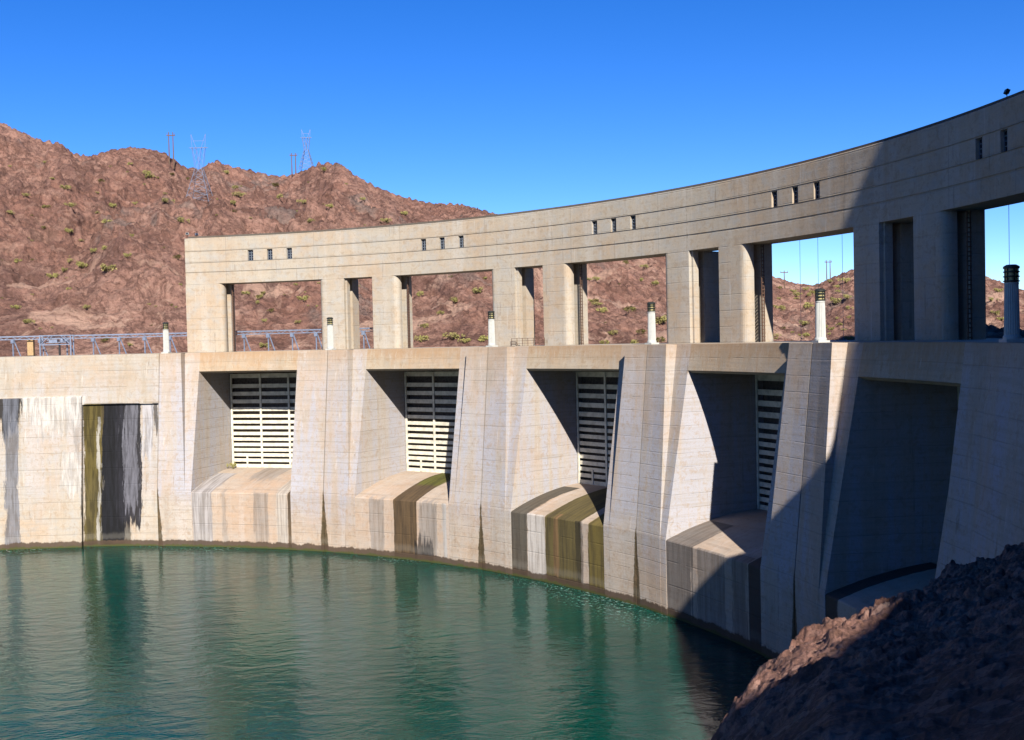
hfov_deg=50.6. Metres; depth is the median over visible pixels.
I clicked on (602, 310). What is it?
desert shrub
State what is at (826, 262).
utility pole
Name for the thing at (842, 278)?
hoist rope
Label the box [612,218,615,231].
window
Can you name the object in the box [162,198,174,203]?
desert shrub
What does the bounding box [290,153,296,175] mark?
utility pole
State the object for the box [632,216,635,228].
window
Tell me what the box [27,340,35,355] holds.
control cabinet
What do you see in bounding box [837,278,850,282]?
desert shrub
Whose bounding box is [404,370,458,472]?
spillway gate
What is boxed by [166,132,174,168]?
utility pole
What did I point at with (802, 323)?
desert shrub
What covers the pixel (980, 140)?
window
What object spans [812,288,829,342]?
lamp post
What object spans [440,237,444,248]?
window
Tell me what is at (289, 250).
window
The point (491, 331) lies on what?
lamp post
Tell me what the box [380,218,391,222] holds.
desert shrub
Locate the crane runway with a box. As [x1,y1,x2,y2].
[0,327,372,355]
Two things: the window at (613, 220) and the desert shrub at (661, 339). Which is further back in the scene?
the desert shrub at (661, 339)
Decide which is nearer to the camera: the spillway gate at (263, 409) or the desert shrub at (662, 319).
the spillway gate at (263, 409)
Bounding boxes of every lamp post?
[161,322,171,353]
[325,317,335,349]
[486,311,497,346]
[645,302,658,344]
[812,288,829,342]
[999,264,1023,341]
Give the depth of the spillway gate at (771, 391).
125.57 m
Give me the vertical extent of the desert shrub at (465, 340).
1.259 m
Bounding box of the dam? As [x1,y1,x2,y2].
[0,338,1023,658]
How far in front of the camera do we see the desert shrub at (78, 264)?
259.60 m
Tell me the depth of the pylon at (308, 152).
423.20 m
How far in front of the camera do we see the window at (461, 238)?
164.55 m
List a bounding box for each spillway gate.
[230,372,296,467]
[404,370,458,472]
[576,371,618,486]
[755,375,784,510]
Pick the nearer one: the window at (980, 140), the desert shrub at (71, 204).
the window at (980, 140)
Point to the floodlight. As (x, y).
(1006, 91)
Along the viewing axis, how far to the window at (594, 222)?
148.15 m
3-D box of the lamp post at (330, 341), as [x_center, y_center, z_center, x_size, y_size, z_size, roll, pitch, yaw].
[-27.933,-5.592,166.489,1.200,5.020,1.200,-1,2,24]
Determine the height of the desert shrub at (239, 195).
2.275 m
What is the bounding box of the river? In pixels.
[0,546,769,739]
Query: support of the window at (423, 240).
in the gate hoist structure
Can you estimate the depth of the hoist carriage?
189.79 m
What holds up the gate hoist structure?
on the dam
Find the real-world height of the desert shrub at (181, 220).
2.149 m
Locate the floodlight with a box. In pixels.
[1003,88,1009,96]
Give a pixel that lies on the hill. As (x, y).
(129, 289)
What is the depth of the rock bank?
16.12 m
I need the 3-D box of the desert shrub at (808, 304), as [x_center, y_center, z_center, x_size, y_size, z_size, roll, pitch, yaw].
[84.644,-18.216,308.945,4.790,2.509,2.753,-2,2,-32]
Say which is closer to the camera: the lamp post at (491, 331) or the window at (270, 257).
the lamp post at (491, 331)
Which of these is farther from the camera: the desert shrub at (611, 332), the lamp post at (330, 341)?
the desert shrub at (611, 332)
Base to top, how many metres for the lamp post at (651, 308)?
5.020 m
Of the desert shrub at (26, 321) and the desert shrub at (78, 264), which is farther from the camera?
the desert shrub at (78, 264)
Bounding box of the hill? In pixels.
[0,123,1023,356]
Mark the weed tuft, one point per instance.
(233, 465)
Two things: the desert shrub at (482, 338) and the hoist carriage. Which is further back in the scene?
the desert shrub at (482, 338)
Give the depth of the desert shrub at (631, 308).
240.01 m
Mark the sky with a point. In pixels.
(495, 106)
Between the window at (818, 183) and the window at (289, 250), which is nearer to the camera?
the window at (818, 183)
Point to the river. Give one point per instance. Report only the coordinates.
(158, 643)
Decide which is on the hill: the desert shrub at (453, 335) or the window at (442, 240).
the desert shrub at (453, 335)
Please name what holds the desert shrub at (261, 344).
on the hill
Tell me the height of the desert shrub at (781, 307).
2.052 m
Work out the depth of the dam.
135.91 m
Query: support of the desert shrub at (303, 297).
on the hill
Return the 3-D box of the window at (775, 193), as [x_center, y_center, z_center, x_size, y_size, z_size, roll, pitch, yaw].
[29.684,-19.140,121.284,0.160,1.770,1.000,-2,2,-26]
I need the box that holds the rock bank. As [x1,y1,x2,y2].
[711,542,1023,739]
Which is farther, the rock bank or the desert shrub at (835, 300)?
the desert shrub at (835, 300)
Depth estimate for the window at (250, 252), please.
180.51 m
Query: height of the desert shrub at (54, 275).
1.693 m
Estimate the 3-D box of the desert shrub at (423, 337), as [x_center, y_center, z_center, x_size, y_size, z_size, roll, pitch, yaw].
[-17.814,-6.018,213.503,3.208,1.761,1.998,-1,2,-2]
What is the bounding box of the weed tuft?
[226,463,236,468]
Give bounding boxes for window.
[248,250,252,260]
[268,249,272,259]
[287,248,291,258]
[422,239,425,249]
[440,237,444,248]
[459,236,463,246]
[593,221,596,233]
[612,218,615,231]
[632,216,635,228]
[773,191,776,206]
[794,187,797,202]
[816,182,819,198]
[979,138,982,158]
[1004,130,1007,151]
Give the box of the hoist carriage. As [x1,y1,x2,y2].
[39,335,74,355]
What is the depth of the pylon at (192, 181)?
353.57 m
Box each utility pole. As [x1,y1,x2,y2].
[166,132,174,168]
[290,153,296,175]
[825,260,831,279]
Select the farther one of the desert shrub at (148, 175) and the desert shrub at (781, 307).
the desert shrub at (148, 175)
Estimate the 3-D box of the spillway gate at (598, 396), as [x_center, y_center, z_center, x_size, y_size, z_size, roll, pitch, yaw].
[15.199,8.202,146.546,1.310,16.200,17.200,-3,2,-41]
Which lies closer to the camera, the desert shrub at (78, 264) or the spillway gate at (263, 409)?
the spillway gate at (263, 409)
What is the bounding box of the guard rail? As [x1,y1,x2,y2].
[511,338,544,345]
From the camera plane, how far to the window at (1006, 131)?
87.35 m
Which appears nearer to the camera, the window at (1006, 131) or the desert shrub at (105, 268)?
the window at (1006, 131)
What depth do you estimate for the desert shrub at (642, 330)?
216.74 m
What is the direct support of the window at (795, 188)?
in the gate hoist structure
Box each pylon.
[186,134,212,200]
[298,129,313,170]
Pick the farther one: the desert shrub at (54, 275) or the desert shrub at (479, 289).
the desert shrub at (54, 275)
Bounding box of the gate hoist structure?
[185,90,1023,352]
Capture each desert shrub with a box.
[23,319,34,323]
[46,272,59,278]
[63,203,76,206]
[76,261,86,267]
[100,263,116,272]
[145,173,154,178]
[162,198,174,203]
[177,217,189,223]
[232,191,246,197]
[259,342,270,347]
[297,295,309,300]
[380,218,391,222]
[414,335,428,341]
[441,332,464,339]
[458,338,470,342]
[471,287,483,293]
[478,335,487,340]
[597,307,606,311]
[607,330,617,334]
[624,306,636,311]
[636,328,645,333]
[655,315,666,323]
[656,336,665,342]
[774,305,784,310]
[799,320,808,325]
[803,302,813,309]
[830,297,841,304]
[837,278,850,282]
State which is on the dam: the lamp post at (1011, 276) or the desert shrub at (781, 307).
the lamp post at (1011, 276)
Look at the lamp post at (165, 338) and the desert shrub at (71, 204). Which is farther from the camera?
the desert shrub at (71, 204)
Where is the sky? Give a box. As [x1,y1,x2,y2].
[0,0,1023,289]

